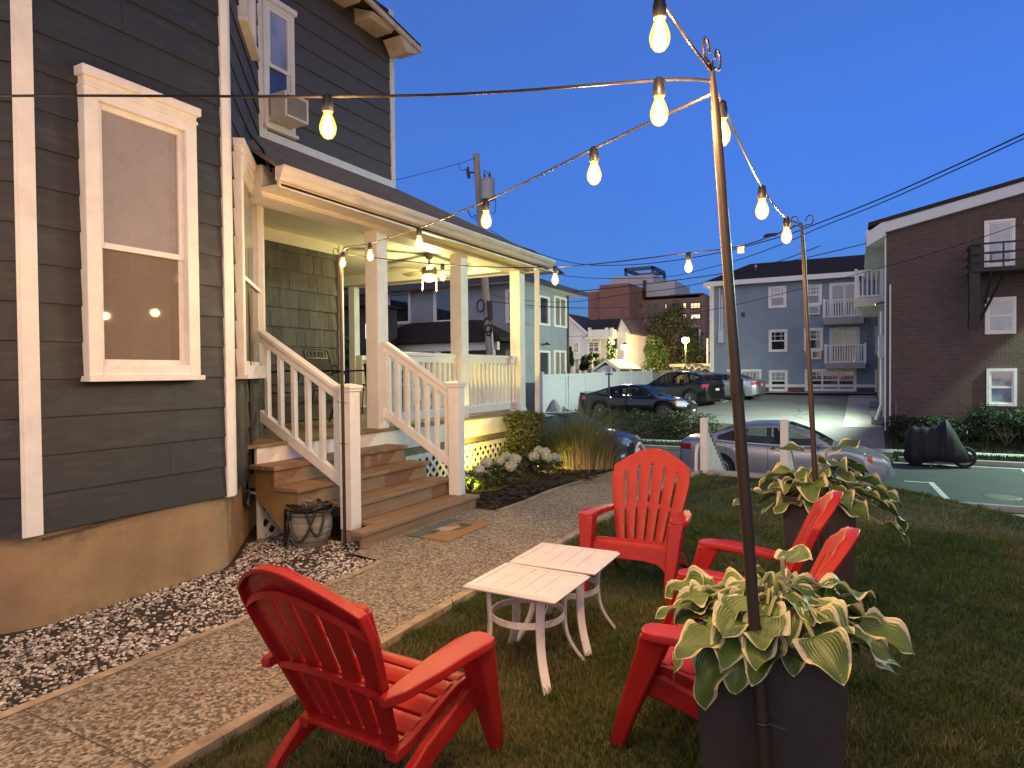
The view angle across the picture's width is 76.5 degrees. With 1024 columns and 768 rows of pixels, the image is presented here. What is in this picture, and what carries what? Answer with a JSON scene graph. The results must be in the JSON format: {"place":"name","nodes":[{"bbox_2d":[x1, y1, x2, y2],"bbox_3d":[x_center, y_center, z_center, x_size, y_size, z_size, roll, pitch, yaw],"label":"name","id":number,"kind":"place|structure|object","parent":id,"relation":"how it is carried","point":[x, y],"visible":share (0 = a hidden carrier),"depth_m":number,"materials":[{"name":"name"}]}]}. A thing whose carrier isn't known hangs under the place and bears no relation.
{"place":"outdoors","nodes":[
{"label":"outdoors","id":0,"kind":"place"},
{"bbox_2d":[0,466,698,767],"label":"path","id":1,"kind":"structure","parent":0,"point":[148,713],"depth_m":3.22,"materials":[{"name":"grey gravel"}]},
{"bbox_2d":[406,519,490,541],"bbox_3d":[-0.577,1.351,6.038,0.460,0.014,0.720,0,1,28],"label":"doormat","id":2,"kind":"object","parent":1,"relation":"on","point":[448,530],"visible":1,"depth_m":5.98,"materials":[{"name":"fabric"}]},
{"bbox_2d":[417,458,615,509],"bbox_3d":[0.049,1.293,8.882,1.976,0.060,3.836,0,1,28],"label":"mulch","id":3,"kind":"object","parent":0,"point":[535,489],"visible":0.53,"depth_m":8.39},
{"bbox_2d":[465,472,486,491],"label":"perennial","id":4,"kind":"object","parent":3,"relation":"on","point":[477,484],"visible":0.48,"depth_m":8.03,"materials":[{"name":"green plant"}]},
{"bbox_2d":[465,452,531,485],"bbox_3d":[-0.041,1.087,7.848,0.742,0.505,1.563,0,1,22],"label":"hydrangea","id":5,"kind":"object","parent":3,"relation":"on","point":[511,463],"visible":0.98,"depth_m":7.57,"materials":[{"name":"white plant"}]},
{"bbox_2d":[498,410,545,467],"bbox_3d":[0.154,0.817,9.733,0.723,0.881,0.609,0,1,9],"label":"boxwood shrub","id":6,"kind":"object","parent":3,"relation":"on","point":[517,423],"visible":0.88,"depth_m":9.62,"materials":[{"name":"green plant"}]},
{"bbox_2d":[525,446,564,472],"bbox_3d":[0.510,1.080,9.221,0.576,0.459,1.615,0,1,9],"label":"hydrangea","id":7,"kind":"object","parent":3,"relation":"on","point":[546,456],"visible":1,"depth_m":8.62,"materials":[{"name":"white plant"}]},
{"bbox_2d":[520,397,699,471],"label":"ornamental grass","id":8,"kind":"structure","parent":3,"relation":"on","point":[578,445],"depth_m":9.63,"materials":[{"name":"plant"}]},
{"bbox_2d":[174,377,1023,767],"bbox_3d":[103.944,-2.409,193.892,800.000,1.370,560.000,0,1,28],"label":"ground","id":9,"kind":"structure","parent":0,"point":[260,755],"depth_m":3.27,"materials":[{"name":"green plant"}]},
{"bbox_2d":[0,527,375,711],"bbox_3d":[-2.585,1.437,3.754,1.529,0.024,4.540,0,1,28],"label":"gravel","id":10,"kind":"structure","parent":9,"relation":"on","point":[4,672],"depth_m":3.86,"materials":[{"name":"grey gravel"}]},
{"bbox_2d":[286,506,331,548],"bbox_3d":[-1.761,1.253,5.658,0.384,0.315,0.384,0,1,28],"label":"ceramic pot","id":11,"kind":"object","parent":10,"relation":"on","point":[299,524],"visible":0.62,"depth_m":5.51,"materials":[{"name":"ceramic"}]},
{"bbox_2d":[247,487,333,546],"bbox_3d":[-2.016,1.164,5.777,0.992,0.447,0.412,0,1,28],"label":"garden hose","id":12,"kind":"object","parent":11,"relation":"on","point":[320,506],"visible":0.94,"depth_m":5.50,"materials":[{"name":"rubber"}]},
{"bbox_2d":[333,248,348,546],"bbox_3d":[-1.449,0.125,5.561,0.129,2.569,0.044,0,1,18],"label":"light pole","id":13,"kind":"object","parent":10,"relation":"on","point":[342,402],"visible":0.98,"depth_m":5.55,"materials":[{"name":"brown metal"}]},
{"bbox_2d":[344,224,800,283],"bbox_3d":[0.147,-0.911,4.732,3.594,0.403,0.050,0,1,27],"label":"string light","id":14,"kind":"object","parent":13,"relation":"hanging from","point":[740,248],"visible":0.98,"depth_m":4.52,"materials":[{"name":"rubber"}]},
{"bbox_2d":[0,0,555,633],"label":"house","id":15,"kind":"structure","parent":9,"relation":"on","point":[168,286],"depth_m":4.78,"materials":[{"name":"grey"}]},
{"bbox_2d":[74,63,204,381],"bbox_3d":[-2.451,-0.987,4.328,0.128,1.932,0.804,0,1,28],"label":"window","id":16,"kind":"structure","parent":15,"relation":"in","point":[138,198],"depth_m":4.30,"materials":[{"name":"white paint"}]},
{"bbox_2d":[237,0,259,60],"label":"window","id":17,"kind":"structure","parent":15,"relation":"in","point":[246,8],"depth_m":5.93,"materials":[{"name":"white paint"}]},
{"bbox_2d":[242,481,255,506],"bbox_3d":[-2.318,0.974,5.771,0.158,0.252,0.136,0,1,5],"label":"hose bib","id":18,"kind":"object","parent":15,"relation":"attached to","point":[248,491],"visible":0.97,"depth_m":5.76,"materials":[{"name":"metal"}]},
{"bbox_2d":[232,137,265,378],"bbox_3d":[-2.354,-1.016,5.875,0.120,1.932,1.370,-1,1,-14],"label":"window","id":19,"kind":"structure","parent":15,"relation":"in","point":[248,216],"depth_m":5.69,"materials":[{"name":"white paint"}]},
{"bbox_2d":[262,0,298,139],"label":"window","id":20,"kind":"structure","parent":15,"relation":"in","point":[278,44],"depth_m":6.91,"materials":[{"name":"white paint"}]},
{"bbox_2d":[268,90,308,129],"bbox_3d":[-2.390,-2.897,6.887,0.314,0.260,0.323,0,1,28],"label":"air conditioner","id":21,"kind":"object","parent":15,"relation":"attached to","point":[290,113],"visible":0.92,"depth_m":6.78,"materials":[{"name":"plastic"}]},
{"bbox_2d":[303,348,366,424],"bbox_3d":[-2.197,0.023,8.150,0.637,0.960,0.601,0,1,18],"label":"patio chair","id":22,"kind":"object","parent":15,"relation":"on","point":[324,365],"visible":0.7,"depth_m":8.27,"materials":[{"name":"metal"}]},
{"bbox_2d":[390,253,468,290],"bbox_3d":[-1.242,-1.693,9.924,1.182,0.560,1.153,0,1,28],"label":"ceiling fan","id":23,"kind":"object","parent":15,"relation":"hanging from","point":[428,272],"visible":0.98,"depth_m":9.81,"materials":[{"name":"brown metal"}]},
{"bbox_2d":[0,469,702,767],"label":"path edging","id":24,"kind":"object","parent":9,"relation":"on","point":[213,740],"visible":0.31,"depth_m":3.10,"materials":[{"name":"concrete"}]},
{"bbox_2d":[344,336,365,367],"bbox_3d":[-4.094,0.093,17.491,1.359,2.838,0.916,-1,1,-10],"label":"tree","id":25,"kind":"object","parent":9,"relation":"on","point":[346,346],"visible":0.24,"depth_m":17.15,"materials":[{"name":"green plant"}]},
{"bbox_2d":[237,564,503,767],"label":"adirondack chair","id":26,"kind":"object","parent":9,"relation":"on","point":[375,695],"visible":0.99,"depth_m":2.23,"materials":[{"name":"red plastic"}]},
{"bbox_2d":[344,294,406,383],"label":"dark house","id":27,"kind":"structure","parent":9,"relation":"on","point":[392,325],"depth_m":26.90,"materials":[{"name":"grey"}]},
{"bbox_2d":[344,246,587,413],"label":"two storey house","id":28,"kind":"structure","parent":9,"relation":"on","point":[423,323],"depth_m":29.26,"materials":[{"name":"blue paint"}]},
{"bbox_2d":[388,291,410,324],"bbox_3d":[-5.324,-3.587,30.672,1.357,1.553,0.090,0,1,28],"label":"window","id":29,"kind":"structure","parent":28,"relation":"in","point":[398,299],"depth_m":30.58,"materials":[{"name":"glass"}]},
{"bbox_2d":[433,288,449,321],"bbox_3d":[-2.897,-3.547,29.372,1.542,1.578,0.090,0,1,28],"label":"window","id":30,"kind":"structure","parent":28,"relation":"in","point":[441,297],"depth_m":29.53,"materials":[{"name":"glass"}]},
{"bbox_2d":[505,289,509,322],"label":"window","id":31,"kind":"structure","parent":28,"relation":"in","point":[507,291],"depth_m":27.89,"materials":[{"name":"white paint"}]},
{"bbox_2d":[540,295,549,325],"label":"window","id":32,"kind":"structure","parent":28,"relation":"in","point":[544,311],"depth_m":30.31,"materials":[{"name":"white paint"}]},
{"bbox_2d":[540,350,550,373],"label":"window","id":33,"kind":"structure","parent":28,"relation":"in","point":[545,356],"depth_m":30.42,"materials":[{"name":"white paint"}]},
{"bbox_2d":[553,295,566,327],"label":"window","id":34,"kind":"structure","parent":28,"relation":"in","point":[559,314],"depth_m":31.81,"materials":[{"name":"white paint"}]},
{"bbox_2d":[553,350,566,373],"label":"window","id":35,"kind":"structure","parent":28,"relation":"in","point":[559,357],"depth_m":31.78,"materials":[{"name":"white paint"}]},
{"bbox_2d":[459,153,495,354],"bbox_3d":[-1.251,-3.737,25.849,1.568,10.826,0.990,0,1,28],"label":"utility pole","id":36,"kind":"object","parent":9,"relation":"on","point":[484,187],"visible":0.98,"depth_m":25.76,"materials":[{"name":"brown wood"}]},
{"bbox_2d":[493,246,819,301],"bbox_3d":[3.430,-3.094,20.181,1.272,0.747,13.943,-1,1,-32],"label":"overhead wire","id":37,"kind":"object","parent":36,"relation":"attached to","point":[683,286],"visible":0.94,"depth_m":17.93,"materials":[{"name":"rubber"}]},
{"bbox_2d":[483,133,1023,265],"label":"overhead wire","id":38,"kind":"object","parent":36,"relation":"attached to","point":[767,235],"visible":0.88,"depth_m":12.71,"materials":[{"name":"rubber"}]},
{"bbox_2d":[549,138,1023,278],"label":"overhead wire","id":39,"kind":"object","parent":36,"relation":"attached to","point":[831,222],"visible":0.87,"depth_m":12.44,"materials":[{"name":"rubber"}]},
{"bbox_2d":[462,563,589,695],"bbox_3d":[0.080,1.215,3.297,0.504,0.455,0.460,0,1,29],"label":"side table","id":40,"kind":"object","parent":9,"relation":"on","point":[541,588],"visible":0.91,"depth_m":3.22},
{"bbox_2d":[509,542,619,656],"bbox_3d":[0.307,1.200,3.695,0.504,0.455,0.460,0,1,27],"label":"side table","id":41,"kind":"object","parent":9,"relation":"on","point":[580,560],"visible":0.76,"depth_m":3.61,"materials":[{"name":"white plastic"}]},
{"bbox_2d":[579,352,599,372],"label":"tree","id":42,"kind":"object","parent":9,"relation":"on","point":[585,361],"visible":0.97,"depth_m":42.68,"materials":[{"name":"green plant"}]},
{"bbox_2d":[540,369,652,422],"bbox_3d":[4.807,0.763,32.395,0.165,3.080,15.762,0,1,28],"label":"vinyl fence","id":43,"kind":"object","parent":9,"relation":"on","point":[565,388],"visible":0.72,"depth_m":28.67,"materials":[{"name":"white plastic"}]},
{"bbox_2d":[598,339,617,362],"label":"tree","id":44,"kind":"object","parent":9,"relation":"on","point":[611,353],"visible":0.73,"depth_m":43.84,"materials":[{"name":"green plant"}]},
{"bbox_2d":[569,314,653,373],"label":"white house","id":45,"kind":"structure","parent":9,"relation":"on","point":[593,336],"depth_m":55.82,"materials":[{"name":"white paint"}]},
{"bbox_2d":[587,341,599,353],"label":"window","id":46,"kind":"structure","parent":45,"relation":"in","point":[592,346],"depth_m":55.19,"materials":[{"name":"white paint"}]},
{"bbox_2d":[591,359,641,372],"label":"garden shed","id":47,"kind":"structure","parent":9,"relation":"on","point":[623,365],"depth_m":40.24,"materials":[{"name":"white"}]},
{"bbox_2d":[579,448,691,605],"bbox_3d":[0.917,0.953,4.631,0.760,0.906,0.878,0,1,26],"label":"adirondack chair","id":48,"kind":"object","parent":9,"relation":"on","point":[667,557],"visible":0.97,"depth_m":4.75,"materials":[{"name":"red plastic"}]},
{"bbox_2d":[561,407,721,439],"bbox_3d":[4.933,1.579,25.677,7.337,1.303,1.515,0,1,28],"label":"hedge","id":49,"kind":"object","parent":9,"relation":"on","point":[675,421],"visible":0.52,"depth_m":25.05,"materials":[{"name":"green plant"}]},
{"bbox_2d":[588,266,709,376],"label":"brick tower block","id":50,"kind":"structure","parent":9,"relation":"on","point":[654,300],"depth_m":139.27,"materials":[{"name":"red brick"}]},
{"bbox_2d":[640,334,670,372],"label":"tree","id":51,"kind":"object","parent":9,"relation":"on","point":[654,358],"visible":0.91,"depth_m":46.63,"materials":[{"name":"green plant"}]},
{"bbox_2d":[643,445,679,449],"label":"kerb","id":52,"kind":"structure","parent":9,"relation":"on","point":[662,447],"depth_m":22.71,"materials":[{"name":"concrete"}]},
{"bbox_2d":[653,370,676,382],"bbox_3d":[9.201,-0.026,39.690,1.750,1.623,0.080,0,1,28],"label":"wooden fence","id":53,"kind":"object","parent":9,"relation":"on","point":[656,375],"visible":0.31,"depth_m":39.64,"materials":[{"name":"wood"}]},
{"bbox_2d":[642,299,704,369],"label":"tree","id":54,"kind":"object","parent":9,"relation":"on","point":[663,325],"visible":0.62,"depth_m":61.45,"materials":[{"name":"green plant"}]},
{"bbox_2d":[673,331,709,363],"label":"tree","id":55,"kind":"object","parent":9,"relation":"on","point":[693,356],"visible":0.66,"depth_m":57.50,"materials":[{"name":"green plant"}]},
{"bbox_2d":[610,526,860,748],"bbox_3d":[0.918,0.990,2.641,0.878,0.906,0.760,0,1,29],"label":"adirondack chair","id":56,"kind":"object","parent":9,"relation":"on","point":[651,673],"visible":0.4,"depth_m":2.49,"materials":[{"name":"red plastic"}]},
{"bbox_2d":[702,37,785,767],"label":"light pole","id":57,"kind":"object","parent":9,"relation":"on","point":[761,721],"visible":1,"depth_m":1.80,"materials":[{"name":"brown metal"}]},
{"bbox_2d":[0,76,709,136],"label":"string light","id":58,"kind":"object","parent":57,"relation":"hanging from","point":[658,93],"visible":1,"depth_m":1.96,"materials":[{"name":"rubber"}]},
{"bbox_2d":[340,93,710,265],"bbox_3d":[-0.451,-0.913,3.674,0.064,0.374,4.233,-1,1,-28],"label":"string light","id":59,"kind":"object","parent":57,"relation":"hanging from","point":[593,154],"visible":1,"depth_m":2.57,"materials":[{"name":"rubber"}]},
{"bbox_2d":[653,0,712,71],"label":"string light","id":60,"kind":"object","parent":57,"relation":"hanging from","point":[661,10],"visible":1,"depth_m":1.60,"materials":[{"name":"rubber"}]},
{"bbox_2d":[718,93,802,241],"bbox_3d":[1.157,-0.806,2.874,0.051,0.286,2.432,0,1,29],"label":"string light","id":61,"kind":"object","parent":57,"relation":"hanging from","point":[762,194],"visible":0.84,"depth_m":2.57,"materials":[{"name":"rubber"}]},
{"bbox_2d":[663,490,842,624],"bbox_3d":[1.223,0.974,3.365,0.878,0.906,0.760,0,1,25],"label":"adirondack chair","id":62,"kind":"object","parent":9,"relation":"on","point":[820,514],"visible":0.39,"depth_m":3.35,"materials":[{"name":"red plastic"}]},
{"bbox_2d":[697,618,850,767],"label":"planter","id":63,"kind":"object","parent":9,"relation":"on","point":[807,707],"visible":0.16,"depth_m":1.82,"materials":[{"name":"plastic"}]},
{"bbox_2d":[655,544,914,709],"bbox_3d":[0.804,0.730,1.990,0.714,0.404,0.698,-1,1,-9],"label":"hosta plant","id":64,"kind":"object","parent":63,"relation":"in","point":[806,615],"visible":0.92,"depth_m":1.86,"materials":[{"name":"green plant"}]},
{"bbox_2d":[780,420,795,469],"bbox_3d":[4.248,1.530,9.896,0.100,2.100,2.050,0,1,28],"label":"post","id":65,"kind":"object","parent":9,"relation":"on","point":[786,458],"visible":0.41,"depth_m":8.99,"materials":[{"name":"white paint"}]},
{"bbox_2d":[703,255,876,394],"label":"apartment building","id":66,"kind":"structure","parent":9,"relation":"on","point":[772,339],"depth_m":36.76,"materials":[{"name":"blue paint"}]},
{"bbox_2d":[768,286,786,307],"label":"window","id":67,"kind":"structure","parent":66,"relation":"in","point":[777,301],"depth_m":37.13,"materials":[{"name":"white paint"}]},
{"bbox_2d":[769,329,787,351],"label":"window","id":68,"kind":"structure","parent":66,"relation":"in","point":[778,342],"depth_m":37.15,"materials":[{"name":"white paint"}]},
{"bbox_2d":[769,370,787,391],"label":"window","id":69,"kind":"structure","parent":66,"relation":"in","point":[775,376],"depth_m":37.19,"materials":[{"name":"white paint"}]},
{"bbox_2d":[804,328,822,350],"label":"window","id":70,"kind":"structure","parent":66,"relation":"in","point":[816,334],"depth_m":36.24,"materials":[{"name":"white paint"}]},
{"bbox_2d":[808,284,821,305],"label":"window","id":71,"kind":"structure","parent":66,"relation":"in","point":[814,292],"depth_m":36.21,"materials":[{"name":"white paint"}]},
{"bbox_2d":[805,369,856,391],"bbox_3d":[17.596,-0.211,35.940,2.567,1.236,0.090,0,1,28],"label":"window","id":72,"kind":"structure","parent":66,"relation":"in","point":[819,376],"depth_m":35.86,"materials":[{"name":"white paint"}]},
{"bbox_2d":[829,281,859,317],"bbox_3d":[18.173,-4.578,35.529,1.497,1.937,0.090,0,1,28],"label":"patio door","id":73,"kind":"structure","parent":66,"relation":"in","point":[845,290],"depth_m":35.57,"materials":[{"name":"white paint"}]},
{"bbox_2d":[829,327,859,362],"bbox_3d":[18.201,-2.114,35.571,1.487,1.983,0.090,0,1,28],"label":"patio door","id":74,"kind":"structure","parent":66,"relation":"in","point":[838,335],"depth_m":35.55,"materials":[{"name":"white paint"}]},
{"bbox_2d":[706,470,873,486],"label":"retaining wall","id":75,"kind":"structure","parent":9,"relation":"on","point":[734,474],"depth_m":9.15,"materials":[{"name":"concrete"}]},
{"bbox_2d":[790,215,827,558],"bbox_3d":[1.804,0.196,3.931,0.221,2.432,0.040,0,1,28],"label":"light pole","id":76,"kind":"object","parent":9,"relation":"on","point":[810,395],"visible":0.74,"depth_m":3.92,"materials":[{"name":"brown metal"}]},
{"bbox_2d":[782,486,857,593],"bbox_3d":[1.959,1.059,4.127,0.413,0.735,0.413,0,1,28],"label":"planter","id":77,"kind":"object","parent":9,"relation":"on","point":[794,517],"visible":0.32,"depth_m":3.97,"materials":[{"name":"plastic"}]},
{"bbox_2d":[731,438,909,549],"bbox_3d":[1.971,0.656,4.092,0.798,0.633,0.877,-1,1,-25],"label":"hosta plant","id":78,"kind":"object","parent":77,"relation":"in","point":[850,486],"visible":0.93,"depth_m":3.97,"materials":[{"name":"green plant"}]},
{"bbox_2d":[884,414,943,437],"bbox_3d":[13.259,1.516,21.216,1.989,1.076,1.442,0,1,28],"label":"yew bush","id":79,"kind":"object","parent":9,"relation":"on","point":[900,424],"visible":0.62,"depth_m":21.21,"materials":[{"name":"green plant"}]},
{"bbox_2d":[854,177,1023,433],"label":"brick building","id":80,"kind":"structure","parent":9,"relation":"on","point":[950,331],"depth_m":21.62,"materials":[{"name":"brick"}]},
{"bbox_2d":[574,243,865,291],"bbox_3d":[7.501,-4.296,23.722,10.500,1.480,0.941,0,1,8],"label":"overhead wire","id":81,"kind":"object","parent":80,"relation":"attached to","point":[717,274],"visible":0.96,"depth_m":23.51,"materials":[{"name":"rubber"}]},
{"bbox_2d":[628,223,1023,319],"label":"overhead wire","id":82,"kind":"object","parent":80,"relation":"attached to","point":[847,276],"visible":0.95,"depth_m":21.06,"materials":[{"name":"rubber"}]},
{"bbox_2d":[984,218,1014,267],"bbox_3d":[15.719,-4.544,20.963,0.810,1.503,0.080,0,1,28],"label":"window","id":83,"kind":"structure","parent":80,"relation":"in","point":[991,226],"depth_m":20.96,"materials":[{"name":"white paint"}]},
{"bbox_2d":[985,296,1015,333],"bbox_3d":[15.769,-2.208,20.991,0.817,1.185,0.080,0,1,28],"label":"window","id":84,"kind":"structure","parent":80,"relation":"in","point":[1000,316],"depth_m":20.97,"materials":[{"name":"white paint"}]},
{"bbox_2d":[986,368,1016,405],"bbox_3d":[15.823,0.106,21.015,0.797,1.213,0.080,0,1,28],"label":"window","id":85,"kind":"structure","parent":80,"relation":"in","point":[1001,384],"depth_m":21.01,"materials":[{"name":"white paint"}]},
{"bbox_2d":[898,456,1023,466],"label":"kerb","id":86,"kind":"structure","parent":9,"relation":"on","point":[996,463],"depth_m":18.27,"materials":[{"name":"concrete"}]},
{"bbox_2d":[935,415,988,443],"bbox_3d":[14.274,1.517,20.828,1.733,0.999,1.311,0,1,28],"label":"yew bush","id":87,"kind":"object","parent":9,"relation":"on","point":[965,430],"visible":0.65,"depth_m":20.55,"materials":[{"name":"green plant"}]},
{"bbox_2d":[955,501,1023,513],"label":"kerb","id":88,"kind":"structure","parent":9,"relation":"on","point":[1015,509],"depth_m":12.49,"materials":[{"name":"concrete"}]},
{"bbox_2d":[961,403,1023,445],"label":"yew bush","id":89,"kind":"object","parent":9,"relation":"on","point":[986,419],"visible":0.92,"depth_m":20.24,"materials":[{"name":"green plant"}]},
{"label":"garden steps","id":90,"kind":"object","parent":9,"relation":"on","visible":0},
{"bbox_2d":[700,418,726,472],"bbox_3d":[3.287,1.529,10.411,0.100,2.100,2.050,0,1,28],"label":"slat railing","id":91,"kind":"object","parent":90,"relation":"on","point":[711,457],"visible":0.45,"depth_m":9.74,"materials":[{"name":"white paint"}]},
{"bbox_2d":[641,439,680,445],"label":"grass","id":92,"kind":"structure","parent":0,"point":[664,443],"depth_m":23.23,"materials":[{"name":"green plant"}]},
{"bbox_2d":[377,0,1023,336],"label":"sky","id":93,"kind":"structure","parent":0,"point":[836,107],"materials":[{"name":"blue"}]},
{"bbox_2d":[591,395,871,427],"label":"car park","id":94,"kind":"structure","parent":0,"point":[785,407],"depth_m":29.60,"materials":[{"name":"grey asphalt"}]},
{"bbox_2d":[580,384,697,421],"bbox_3d":[5.465,0.780,28.187,4.954,1.557,2.157,0,1,34],"label":"parked car","id":95,"kind":"object","parent":94,"relation":"on","point":[626,401],"visible":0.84,"depth_m":27.52,"materials":[{"name":"black paint"}]},
{"bbox_2d":[635,370,724,405],"bbox_3d":[8.476,0.214,33.364,2.182,1.814,4.616,-1,1,-42],"label":"parked car","id":96,"kind":"object","parent":94,"relation":"on","point":[702,390],"visible":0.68,"depth_m":31.98,"materials":[{"name":"black paint"}]},
{"bbox_2d":[684,371,765,398],"bbox_3d":[11.212,0.100,35.527,4.816,1.577,2.129,0,1,36],"label":"parked car","id":97,"kind":"object","parent":94,"relation":"on","point":[752,387],"visible":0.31,"depth_m":33.99,"materials":[{"name":"grey metal"}]},
{"bbox_2d":[747,426,884,448],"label":"driveway","id":98,"kind":"structure","parent":0,"point":[874,437],"depth_m":22.84,"materials":[{"name":"grey asphalt"}]},
{"bbox_2d":[617,450,1023,505],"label":"road","id":99,"kind":"structure","parent":0,"point":[969,484],"depth_m":15.93,"materials":[{"name":"grey asphalt"}]},
{"bbox_2d":[473,414,627,461],"bbox_3d":[0.972,1.702,19.265,4.816,1.577,2.129,0,1,28],"label":"parked car","id":100,"kind":"object","parent":99,"relation":"on","point":[624,451],"visible":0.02,"depth_m":18.91,"materials":[{"name":"blue paint"}]},
{"bbox_2d":[542,411,641,455],"bbox_3d":[1.683,1.669,20.699,4.816,1.577,2.129,0,1,28],"label":"parked car","id":101,"kind":"object","parent":99,"relation":"on","point":[631,447],"visible":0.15,"depth_m":19.86,"materials":[{"name":"blue paint"}]},
{"bbox_2d":[680,420,893,480],"bbox_3d":[6.742,1.708,16.229,4.816,1.577,2.129,0,1,28],"label":"parked car","id":102,"kind":"object","parent":99,"relation":"on","point":[763,457],"visible":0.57,"depth_m":15.63,"materials":[{"name":"silver metal"}]},
{"bbox_2d":[903,419,976,467],"bbox_3d":[12.026,1.663,18.287,1.748,1.340,0.923,0,1,28],"label":"motorcycle","id":103,"kind":"object","parent":99,"relation":"on","point":[941,442],"visible":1,"depth_m":18.05,"materials":[{"name":"fabric"}]},
{"bbox_2d":[981,494,1022,499],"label":"manhole cover","id":104,"kind":"object","parent":99,"relation":"on","point":[1000,497],"visible":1,"depth_m":13.81,"materials":[{"name":"metal"}]},
{"bbox_2d":[642,439,1023,457],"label":"sidewalk","id":105,"kind":"structure","parent":0,"point":[902,450],"depth_m":20.57,"materials":[{"name":"concrete"}]},
{"bbox_2d":[843,395,882,427],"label":"path","id":106,"kind":"structure","parent":0,"point":[858,409],"depth_m":27.59,"materials":[{"name":"concrete"}]},
{"bbox_2d":[888,428,1023,453],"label":"grass","id":107,"kind":"structure","parent":0,"point":[1013,446],"depth_m":20.50,"materials":[{"name":"green plant"}]},
{"bbox_2d":[893,450,1023,461],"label":"grass","id":108,"kind":"structure","parent":0,"point":[1015,458],"depth_m":18.60,"materials":[{"name":"green plant"}]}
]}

